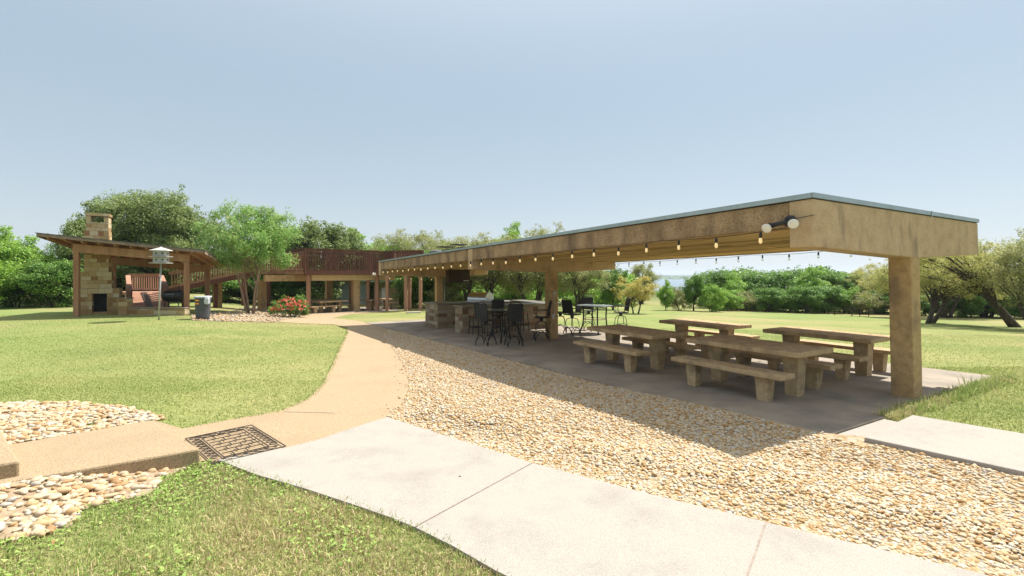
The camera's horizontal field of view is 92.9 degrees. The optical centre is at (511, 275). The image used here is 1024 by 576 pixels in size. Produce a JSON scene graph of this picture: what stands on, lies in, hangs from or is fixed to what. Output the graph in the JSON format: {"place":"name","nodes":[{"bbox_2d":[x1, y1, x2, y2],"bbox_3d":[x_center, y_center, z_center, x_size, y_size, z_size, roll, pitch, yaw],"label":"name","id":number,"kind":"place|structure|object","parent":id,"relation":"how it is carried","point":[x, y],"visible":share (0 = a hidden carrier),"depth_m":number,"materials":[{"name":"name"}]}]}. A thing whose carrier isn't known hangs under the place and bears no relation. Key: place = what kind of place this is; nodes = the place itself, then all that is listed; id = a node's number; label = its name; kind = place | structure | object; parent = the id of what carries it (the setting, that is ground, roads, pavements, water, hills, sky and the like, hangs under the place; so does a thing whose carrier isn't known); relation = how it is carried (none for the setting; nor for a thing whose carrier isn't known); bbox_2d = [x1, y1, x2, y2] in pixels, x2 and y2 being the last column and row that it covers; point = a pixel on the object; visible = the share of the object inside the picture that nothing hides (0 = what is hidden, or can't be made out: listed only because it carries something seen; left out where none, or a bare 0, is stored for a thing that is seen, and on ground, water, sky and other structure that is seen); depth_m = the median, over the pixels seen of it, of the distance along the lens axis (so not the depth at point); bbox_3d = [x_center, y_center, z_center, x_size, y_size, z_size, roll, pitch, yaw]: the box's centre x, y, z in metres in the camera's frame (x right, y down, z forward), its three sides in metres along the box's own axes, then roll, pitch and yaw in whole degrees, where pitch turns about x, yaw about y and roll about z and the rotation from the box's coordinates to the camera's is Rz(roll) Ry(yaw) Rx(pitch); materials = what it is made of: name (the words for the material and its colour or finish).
{"place":"outdoors","nodes":[
{"label":"outdoors","id":0,"kind":"place"},
{"bbox_2d":[0,336,339,379],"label":"grass","id":1,"kind":"structure","parent":0,"point":[132,344],"depth_m":11.62,"materials":[{"name":"green plant"}]},
{"bbox_2d":[151,311,408,462],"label":"path","id":2,"kind":"structure","parent":0,"point":[362,385],"depth_m":7.31,"materials":[{"name":"beige concrete"}]},
{"bbox_2d":[185,425,285,463],"bbox_3d":[-3.090,1.860,5.416,1.083,0.010,0.704,0,0,44],"label":"drain grate","id":3,"kind":"object","parent":2,"relation":"on","point":[200,442],"depth_m":5.39,"materials":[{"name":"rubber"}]},
{"bbox_2d":[239,306,398,313],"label":"shelter floor","id":4,"kind":"structure","parent":0,"point":[345,309],"depth_m":33.39,"materials":[{"name":"concrete"}]},
{"bbox_2d":[213,274,394,310],"bbox_3d":[-13.990,1.326,33.112,10.763,2.792,5.030,0,0,-42],"label":"shelter","id":5,"kind":"object","parent":4,"relation":"on","point":[327,279],"visible":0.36,"depth_m":31.58,"materials":[{"name":"brown wood"}]},
{"bbox_2d":[241,248,423,312],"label":"raised deck","id":6,"kind":"structure","parent":4,"relation":"on","point":[332,261],"depth_m":32.80,"materials":[{"name":"brown wood"}]},
{"bbox_2d":[0,275,1023,575],"bbox_3d":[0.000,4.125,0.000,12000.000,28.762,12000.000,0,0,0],"label":"ground","id":7,"kind":"structure","parent":0,"point":[654,311],"depth_m":10.88,"materials":[{"name":"green plant"}]},
{"bbox_2d":[0,430,19,478],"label":"garden step","id":8,"kind":"object","parent":7,"relation":"on","point":[9,465],"visible":0.48,"depth_m":4.17,"materials":[{"name":"beige concrete"}]},
{"bbox_2d":[0,259,26,302],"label":"tree","id":9,"kind":"object","parent":7,"relation":"on","point":[4,281],"visible":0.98,"depth_m":27.73,"materials":[{"name":"green plant"}]},
{"bbox_2d":[0,272,48,306],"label":"tree","id":10,"kind":"object","parent":7,"relation":"on","point":[20,299],"visible":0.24,"depth_m":28.78,"materials":[{"name":"green plant"}]},
{"bbox_2d":[0,225,55,304],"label":"tree","id":11,"kind":"object","parent":7,"relation":"on","point":[12,252],"visible":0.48,"depth_m":31.14,"materials":[{"name":"green plant"}]},
{"bbox_2d":[1,235,63,300],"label":"tree","id":12,"kind":"object","parent":7,"relation":"on","point":[31,240],"visible":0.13,"depth_m":33.80,"materials":[{"name":"green plant"}]},
{"bbox_2d":[9,258,83,306],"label":"tree","id":13,"kind":"object","parent":7,"relation":"on","point":[38,277],"visible":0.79,"depth_m":28.22,"materials":[{"name":"green plant"}]},
{"bbox_2d":[47,216,126,287],"bbox_3d":[-28.601,-1.044,32.875,5.157,6.488,4.217,0,0,33],"label":"tree","id":14,"kind":"object","parent":7,"relation":"on","point":[78,229],"visible":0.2,"depth_m":31.61,"materials":[{"name":"green plant"}]},
{"bbox_2d":[8,403,166,443],"bbox_3d":[-5.937,1.787,5.873,2.498,0.123,1.880,0,0,22],"label":"soil patch","id":15,"kind":"object","parent":7,"relation":"on","point":[90,430],"visible":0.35,"depth_m":5.86,"materials":[{"name":"brown soil"}]},
{"bbox_2d":[0,400,164,444],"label":"river stones","id":16,"kind":"object","parent":15,"relation":"on","point":[22,417],"visible":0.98,"depth_m":5.88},
{"bbox_2d":[0,468,186,540],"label":"soil patch","id":17,"kind":"object","parent":7,"relation":"on","point":[7,530],"visible":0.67,"depth_m":3.93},
{"bbox_2d":[0,467,185,542],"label":"river stones","id":18,"kind":"object","parent":17,"relation":"on","point":[52,517],"visible":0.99,"depth_m":3.94,"materials":[{"name":"beige stone"}]},
{"bbox_2d":[0,421,199,482],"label":"garden step","id":19,"kind":"object","parent":7,"relation":"on","point":[144,446],"visible":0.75,"depth_m":4.75,"materials":[{"name":"beige concrete"}]},
{"bbox_2d":[81,213,122,314],"bbox_3d":[-19.918,-0.450,23.628,1.483,5.060,0.844,0,0,-29],"label":"fireplace","id":20,"kind":"object","parent":7,"relation":"on","point":[100,293],"visible":0.74,"depth_m":23.39,"materials":[{"name":"stone"}]},
{"bbox_2d":[72,257,158,296],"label":"tree","id":21,"kind":"object","parent":7,"relation":"on","point":[122,271],"visible":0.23,"depth_m":32.54,"materials":[{"name":"green plant"}]},
{"bbox_2d":[35,232,228,316],"bbox_3d":[-18.412,0.113,24.490,6.404,3.934,5.170,0,0,-19],"label":"fireplace shelter","id":22,"kind":"object","parent":7,"relation":"on","point":[186,260],"visible":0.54,"depth_m":22.73,"materials":[{"name":"wood"}]},
{"bbox_2d":[58,183,224,290],"bbox_3d":[-26.791,-2.421,36.030,10.648,9.411,10.088,0,0,33],"label":"cedar tree","id":23,"kind":"object","parent":7,"relation":"on","point":[139,219],"visible":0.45,"depth_m":34.16,"materials":[{"name":"green plant"}]},
{"bbox_2d":[128,307,190,315],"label":"stone wall","id":24,"kind":"structure","parent":7,"relation":"on","point":[182,311],"depth_m":22.83,"materials":[{"name":"stone"}]},
{"bbox_2d":[0,375,321,488],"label":"grass","id":25,"kind":"structure","parent":7,"relation":"on","point":[58,388],"depth_m":7.57,"materials":[{"name":"green plant"}]},
{"bbox_2d":[149,247,172,319],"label":"bird house","id":26,"kind":"structure","parent":7,"relation":"on","point":[160,256],"depth_m":20.31,"materials":[{"name":"white paint"}]},
{"bbox_2d":[0,314,345,341],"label":"grass","id":27,"kind":"structure","parent":7,"relation":"on","point":[139,317],"depth_m":18.14,"materials":[{"name":"green plant"}]},
{"bbox_2d":[142,248,225,294],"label":"tree","id":28,"kind":"object","parent":7,"relation":"on","point":[165,273],"visible":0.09,"depth_m":33.67,"materials":[{"name":"green plant"}]},
{"bbox_2d":[0,458,383,575],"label":"clover","id":29,"kind":"object","parent":7,"relation":"on","point":[162,568],"visible":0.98,"depth_m":3.69,"materials":[{"name":"green plant"}]},
{"bbox_2d":[123,255,303,309],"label":"wooden ramp","id":30,"kind":"structure","parent":7,"relation":"on","point":[145,298],"depth_m":29.34,"materials":[{"name":"brown wood"}]},
{"bbox_2d":[200,271,256,301],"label":"tree","id":31,"kind":"object","parent":7,"relation":"on","point":[227,295],"visible":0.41,"depth_m":36.77,"materials":[{"name":"green plant"}]},
{"bbox_2d":[191,310,305,322],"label":"bed stones","id":32,"kind":"object","parent":7,"relation":"on","point":[253,317],"visible":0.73,"depth_m":23.71,"materials":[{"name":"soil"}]},
{"bbox_2d":[193,296,211,318],"bbox_3d":[-13.428,1.393,21.129,0.690,0.975,0.683,0,0,-17],"label":"trash can","id":33,"kind":"object","parent":32,"relation":"on","point":[202,307],"visible":1,"depth_m":20.89,"materials":[{"name":"grey plastic"}]},
{"bbox_2d":[187,196,304,313],"bbox_3d":[-14.336,-0.859,26.561,5.526,6.532,5.334,0,0,-23],"label":"ornamental tree","id":34,"kind":"object","parent":32,"relation":"on","point":[265,243],"visible":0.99,"depth_m":25.98,"materials":[{"name":"green plant"}]},
{"bbox_2d":[272,293,309,316],"bbox_3d":[-11.860,1.758,26.134,1.960,1.554,1.766,0,0,-20],"label":"rose bush","id":35,"kind":"object","parent":32,"relation":"on","point":[297,304],"visible":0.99,"depth_m":25.95,"materials":[{"name":"green plant"}]},
{"bbox_2d":[150,324,348,428],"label":"grass","id":36,"kind":"structure","parent":7,"relation":"on","point":[338,350],"depth_m":8.43,"materials":[{"name":"green plant"}]},
{"bbox_2d":[0,459,502,575],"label":"grass","id":37,"kind":"structure","parent":7,"relation":"on","point":[92,549],"depth_m":3.45,"materials":[{"name":"green plant"}]},
{"bbox_2d":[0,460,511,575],"bbox_3d":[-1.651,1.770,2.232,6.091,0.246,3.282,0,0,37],"label":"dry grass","id":38,"kind":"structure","parent":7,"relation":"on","point":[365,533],"depth_m":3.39,"materials":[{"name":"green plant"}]},
{"bbox_2d":[271,281,312,303],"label":"tree","id":39,"kind":"object","parent":7,"relation":"on","point":[289,292],"visible":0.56,"depth_m":40.02,"materials":[{"name":"green plant"}]},
{"bbox_2d":[282,216,372,305],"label":"tree","id":40,"kind":"object","parent":7,"relation":"on","point":[335,237],"visible":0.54,"depth_m":40.26,"materials":[{"name":"green plant"}]},
{"bbox_2d":[334,280,371,303],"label":"shed","id":41,"kind":"structure","parent":7,"relation":"on","point":[345,291],"depth_m":42.60,"materials":[{"name":"metal"}]},
{"bbox_2d":[371,281,401,304],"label":"shed","id":42,"kind":"structure","parent":7,"relation":"on","point":[382,292],"depth_m":42.00,"materials":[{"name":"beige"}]},
{"bbox_2d":[370,228,441,276],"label":"tree","id":43,"kind":"object","parent":7,"relation":"on","point":[409,243],"visible":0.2,"depth_m":42.65,"materials":[{"name":"green plant"}]},
{"bbox_2d":[390,276,433,307],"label":"tree","id":44,"kind":"object","parent":7,"relation":"on","point":[399,283],"visible":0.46,"depth_m":37.08,"materials":[{"name":"green plant"}]},
{"bbox_2d":[395,229,454,297],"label":"tree","id":45,"kind":"object","parent":7,"relation":"on","point":[430,241],"visible":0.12,"depth_m":41.05,"materials":[{"name":"green plant"}]},
{"bbox_2d":[427,283,467,301],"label":"tree","id":46,"kind":"object","parent":7,"relation":"on","point":[454,294],"visible":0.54,"depth_m":36.65,"materials":[{"name":"green plant"}]},
{"bbox_2d":[424,236,511,300],"bbox_3d":[-2.704,-0.143,37.081,8.317,5.935,6.852,0,0,-9],"label":"tree","id":47,"kind":"object","parent":7,"relation":"on","point":[462,287],"visible":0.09,"depth_m":36.41,"materials":[{"name":"green plant"}]},
{"bbox_2d":[450,231,537,296],"bbox_3d":[-0.985,-0.239,36.080,7.875,6.181,6.487,0,0,-9],"label":"tree","id":48,"kind":"object","parent":7,"relation":"on","point":[493,277],"visible":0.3,"depth_m":35.31,"materials":[{"name":"green plant"}]},
{"bbox_2d":[495,221,530,299],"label":"tree","id":49,"kind":"object","parent":7,"relation":"on","point":[512,230],"visible":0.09,"depth_m":42.54,"materials":[{"name":"green plant"}]},
{"bbox_2d":[417,271,638,306],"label":"woods","id":50,"kind":"object","parent":7,"relation":"on","point":[596,299],"visible":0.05,"depth_m":51.09,"materials":[{"name":"green plant"}]},
{"bbox_2d":[486,229,593,300],"bbox_3d":[1.294,-0.180,35.449,7.074,6.127,8.587,0,0,-21],"label":"tree","id":51,"kind":"object","parent":7,"relation":"on","point":[528,283],"visible":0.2,"depth_m":34.44,"materials":[{"name":"green plant"}]},
{"bbox_2d":[529,269,615,311],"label":"tree","id":52,"kind":"object","parent":7,"relation":"on","point":[581,284],"visible":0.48,"depth_m":33.42,"materials":[{"name":"green plant"}]},
{"bbox_2d":[597,265,628,309],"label":"tree","id":53,"kind":"object","parent":7,"relation":"on","point":[608,295],"visible":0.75,"depth_m":39.59,"materials":[{"name":"green plant"}]},
{"bbox_2d":[609,274,661,313],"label":"tree","id":54,"kind":"object","parent":7,"relation":"on","point":[632,287],"visible":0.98,"depth_m":32.76,"materials":[{"name":"yellow plant"}]},
{"bbox_2d":[629,261,662,303],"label":"tree","id":55,"kind":"object","parent":7,"relation":"on","point":[644,270],"visible":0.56,"depth_m":61.72,"materials":[{"name":"green plant"}]},
{"bbox_2d":[655,279,674,309],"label":"tree","id":56,"kind":"object","parent":7,"relation":"on","point":[666,300],"visible":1,"depth_m":40.74,"materials":[{"name":"green plant"}]},
{"bbox_2d":[682,272,705,310],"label":"tree","id":57,"kind":"object","parent":7,"relation":"on","point":[693,285],"visible":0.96,"depth_m":40.55,"materials":[{"name":"green plant"}]},
{"bbox_2d":[386,339,1023,575],"bbox_3d":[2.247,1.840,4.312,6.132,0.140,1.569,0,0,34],"label":"river gravel","id":58,"kind":"structure","parent":7,"relation":"on","point":[849,496],"depth_m":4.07,"materials":[{"name":"beige gravel"}]},
{"bbox_2d":[384,329,1023,499],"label":"river gravel","id":59,"kind":"structure","parent":58,"relation":"on","point":[506,369],"depth_m":6.38,"materials":[{"name":"beige gravel"}]},
{"bbox_2d":[696,283,730,311],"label":"tree","id":60,"kind":"object","parent":7,"relation":"on","point":[711,297],"visible":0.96,"depth_m":39.45,"materials":[{"name":"green plant"}]},
{"bbox_2d":[697,266,746,291],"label":"meadow tree","id":61,"kind":"object","parent":7,"relation":"on","point":[718,278],"visible":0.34,"depth_m":49.63,"materials":[{"name":"green plant"}]},
{"bbox_2d":[720,288,746,310],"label":"meadow bush","id":62,"kind":"object","parent":7,"relation":"on","point":[733,301],"visible":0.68,"depth_m":42.54,"materials":[{"name":"green plant"}]},
{"bbox_2d":[719,272,750,309],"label":"meadow tree","id":63,"kind":"object","parent":7,"relation":"on","point":[736,285],"visible":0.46,"depth_m":46.36,"materials":[{"name":"green plant"}]},
{"bbox_2d":[750,287,787,311],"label":"meadow bush","id":64,"kind":"object","parent":7,"relation":"on","point":[772,297],"visible":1,"depth_m":41.44,"materials":[{"name":"green plant"}]},
{"bbox_2d":[744,270,805,310],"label":"meadow tree","id":65,"kind":"object","parent":7,"relation":"on","point":[760,280],"visible":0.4,"depth_m":44.90,"materials":[{"name":"green plant"}]},
{"bbox_2d":[783,285,827,313],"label":"meadow bush","id":66,"kind":"object","parent":7,"relation":"on","point":[814,298],"visible":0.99,"depth_m":40.41,"materials":[{"name":"green plant"}]},
{"bbox_2d":[792,266,834,311],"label":"meadow tree","id":67,"kind":"object","parent":7,"relation":"on","point":[811,281],"visible":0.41,"depth_m":44.27,"materials":[{"name":"green plant"}]},
{"bbox_2d":[809,284,851,312],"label":"meadow bush","id":68,"kind":"object","parent":7,"relation":"on","point":[834,295],"visible":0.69,"depth_m":40.77,"materials":[{"name":"green plant"}]},
{"bbox_2d":[804,266,860,299],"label":"meadow tree","id":69,"kind":"object","parent":7,"relation":"on","point":[831,277],"visible":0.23,"depth_m":44.96,"materials":[{"name":"green plant"}]},
{"bbox_2d":[824,286,870,313],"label":"meadow bush","id":70,"kind":"object","parent":7,"relation":"on","point":[842,304],"visible":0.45,"depth_m":41.39,"materials":[{"name":"green plant"}]},
{"bbox_2d":[834,264,888,313],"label":"meadow tree","id":71,"kind":"object","parent":7,"relation":"on","point":[869,274],"visible":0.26,"depth_m":44.23,"materials":[{"name":"green plant"}]},
{"bbox_2d":[841,290,888,313],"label":"meadow bush","id":72,"kind":"object","parent":7,"relation":"on","point":[859,303],"visible":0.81,"depth_m":40.51,"materials":[{"name":"green plant"}]},
{"bbox_2d":[839,419,895,435],"bbox_3d":[4.257,1.918,5.689,1.650,0.100,0.490,0,0,-31],"label":"concrete apron","id":73,"kind":"object","parent":7,"relation":"on","point":[869,429],"visible":0.24,"depth_m":5.93,"materials":[{"name":"grey concrete"}]},
{"bbox_2d":[856,259,939,301],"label":"tree","id":74,"kind":"object","parent":7,"relation":"on","point":[882,282],"visible":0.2,"depth_m":35.48,"materials":[{"name":"green plant"}]},
{"bbox_2d":[872,371,1020,420],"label":"grass","id":75,"kind":"structure","parent":7,"relation":"on","point":[923,405],"depth_m":7.23,"materials":[{"name":"green plant"}]},
{"bbox_2d":[920,252,998,323],"bbox_3d":[24.573,0.692,26.877,4.734,4.750,4.917,0,0,0],"label":"leaning tree","id":76,"kind":"object","parent":7,"relation":"on","point":[945,295],"visible":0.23,"depth_m":27.23,"materials":[{"name":"green plant"}]},
{"bbox_2d":[920,257,1005,317],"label":"tree","id":77,"kind":"object","parent":7,"relation":"on","point":[945,313],"visible":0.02,"depth_m":36.53,"materials":[{"name":"brown plant"}]},
{"bbox_2d":[947,294,986,317],"bbox_3d":[35.505,2.425,38.124,3.634,2.055,2.803,0,0,-40],"label":"hedge bush","id":78,"kind":"object","parent":7,"relation":"on","point":[976,304],"visible":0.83,"depth_m":37.43,"materials":[{"name":"green plant"}]},
{"bbox_2d":[919,237,1021,327],"bbox_3d":[23.631,0.306,25.493,7.129,5.578,5.524,0,0,-43],"label":"leaning tree","id":79,"kind":"object","parent":7,"relation":"on","point":[989,295],"visible":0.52,"depth_m":25.15,"materials":[{"name":"green plant"}]},
{"bbox_2d":[968,227,1023,317],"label":"tree","id":80,"kind":"object","parent":7,"relation":"on","point":[1017,258],"visible":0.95,"depth_m":23.11,"materials":[{"name":"green plant"}]},
{"bbox_2d":[0,0,1023,274],"label":"sky","id":81,"kind":"structure","parent":0,"point":[460,118],"materials":[{"name":"blue"}]},
{"bbox_2d":[218,417,988,575],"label":"sidewalk","id":82,"kind":"structure","parent":0,"point":[532,519],"depth_m":3.73,"materials":[{"name":"concrete"}]},
{"bbox_2d":[365,319,990,433],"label":"shelter floor","id":83,"kind":"structure","parent":0,"point":[833,406],"depth_m":8.74,"materials":[{"name":"concrete"}]},
{"bbox_2d":[423,300,511,328],"bbox_3d":[-1.492,1.644,20.988,4.340,1.020,1.490,0,0,-31],"label":"stone counter","id":84,"kind":"object","parent":83,"relation":"on","point":[439,315],"visible":0.45,"depth_m":19.60,"materials":[{"name":"stone"}]},
{"bbox_2d":[474,302,497,345],"bbox_3d":[-0.778,1.390,14.080,0.563,1.270,0.544,0,0,31],"label":"bar chair","id":85,"kind":"object","parent":83,"relation":"on","point":[481,312],"visible":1,"depth_m":13.94,"materials":[{"name":"black metal"}]},
{"bbox_2d":[453,302,561,333],"bbox_3d":[-0.075,1.611,18.660,4.360,1.030,0.900,0,0,-31],"label":"stone bar","id":86,"kind":"object","parent":83,"relation":"on","point":[462,315],"visible":0.47,"depth_m":17.93,"materials":[{"name":"stone"}]},
{"bbox_2d":[503,302,523,346],"bbox_3d":[0.057,1.378,13.800,0.563,1.270,0.544,0,0,-12],"label":"bar chair","id":87,"kind":"object","parent":83,"relation":"on","point":[514,313],"visible":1,"depth_m":13.62,"materials":[{"name":"black metal"}]},
{"bbox_2d":[573,340,649,372],"bbox_3d":[2.046,1.715,10.250,0.380,0.460,1.960,0,0,-31],"label":"bench","id":88,"kind":"object","parent":83,"relation":"on","point":[630,355],"visible":0.94,"depth_m":9.99,"materials":[{"name":"wood"}]},
{"bbox_2d":[587,324,686,368],"bbox_3d":[2.660,1.565,10.625,1.000,0.760,2.000,0,0,-31],"label":"picnic table","id":89,"kind":"object","parent":83,"relation":"on","point":[657,340],"visible":0.92,"depth_m":10.06,"materials":[{"name":"concrete"}]},
{"bbox_2d":[622,336,699,365],"bbox_3d":[3.297,1.715,10.964,0.380,0.460,1.960,0,0,-30],"label":"bench","id":90,"kind":"object","parent":83,"relation":"on","point":[680,349],"visible":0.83,"depth_m":10.44,"materials":[{"name":"wood"}]},
{"bbox_2d":[378,192,978,398],"bbox_3d":[1.148,0.659,15.439,5.530,3.332,19.032,0,-1,-31],"label":"picnic shelter","id":91,"kind":"object","parent":83,"relation":"on","point":[903,240],"visible":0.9,"depth_m":7.59,"materials":[{"name":"beige concrete"}]},
{"bbox_2d":[446,269,469,282],"bbox_3d":[-2.562,0.019,23.068,1.140,0.680,0.382,0,0,-31],"label":"hanging cabinet","id":92,"kind":"object","parent":91,"relation":"hanging from","point":[457,276],"visible":0.93,"depth_m":22.89,"materials":[{"name":"brown wood"}]},
{"bbox_2d":[382,228,783,272],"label":"string lights","id":93,"kind":"object","parent":91,"relation":"hanging from","point":[678,244],"visible":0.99,"depth_m":9.27,"materials":[{"name":"black plastic"}]},
{"bbox_2d":[761,215,812,232],"bbox_3d":[3.440,-0.649,6.081,0.191,0.213,0.583,0,0,-31],"label":"flood light","id":94,"kind":"object","parent":91,"relation":"attached to","point":[791,221],"visible":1,"depth_m":6.14,"materials":[{"name":"black metal"}]},
{"bbox_2d":[659,318,751,355],"bbox_3d":[4.849,1.572,12.343,1.000,0.760,2.000,0,0,-31],"label":"picnic table","id":95,"kind":"object","parent":83,"relation":"on","point":[724,328],"visible":0.65,"depth_m":12.00,"materials":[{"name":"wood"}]},
{"bbox_2d":[671,355,794,401],"bbox_3d":[3.457,1.663,7.815,0.380,0.460,1.960,0,0,-31],"label":"bench","id":96,"kind":"object","parent":83,"relation":"on","point":[765,379],"visible":0.95,"depth_m":7.49,"materials":[{"name":"concrete"}]},
{"bbox_2d":[686,335,832,396],"bbox_3d":[4.074,1.513,8.185,1.000,0.760,2.000,0,0,-31],"label":"picnic table","id":97,"kind":"object","parent":83,"relation":"on","point":[794,357],"visible":0.86,"depth_m":7.73,"materials":[{"name":"concrete"}]},
{"bbox_2d":[729,349,842,389],"bbox_3d":[4.672,1.663,8.589,0.380,0.460,1.960,0,0,-31],"label":"bench","id":98,"kind":"object","parent":83,"relation":"on","point":[814,373],"visible":0.81,"depth_m":8.06,"materials":[{"name":"concrete"}]},
{"bbox_2d":[767,352,868,379],"bbox_3d":[5.642,1.666,9.324,0.380,0.460,1.960,0,0,-32],"label":"bench","id":99,"kind":"object","parent":83,"relation":"on","point":[845,360],"visible":0.53,"depth_m":8.72,"materials":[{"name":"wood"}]},
{"bbox_2d":[763,326,889,375],"bbox_3d":[6.251,1.516,9.709,1.000,0.760,2.000,0,0,-32],"label":"picnic table","id":100,"kind":"object","parent":83,"relation":"on","point":[863,344],"visible":0.69,"depth_m":9.17,"materials":[{"name":"concrete"}]},
{"bbox_2d":[800,339,889,371],"bbox_3d":[6.879,1.666,10.061,0.380,0.460,1.960,0,0,-31],"label":"bench","id":101,"kind":"object","parent":83,"relation":"on","point":[880,357],"visible":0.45,"depth_m":9.54,"materials":[{"name":"concrete"}]},
{"bbox_2d":[660,328,1023,366],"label":"grass","id":102,"kind":"structure","parent":0,"point":[934,346],"depth_m":14.33,"materials":[{"name":"green plant"}]},
{"bbox_2d":[852,365,1023,432],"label":"grass","id":103,"kind":"structure","parent":0,"point":[1006,397],"depth_m":7.01,"materials":[{"name":"green plant"}]},
{"bbox_2d":[864,415,1023,475],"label":"sidewalk","id":104,"kind":"structure","parent":0,"point":[998,450],"depth_m":5.12,"materials":[{"name":"concrete"}]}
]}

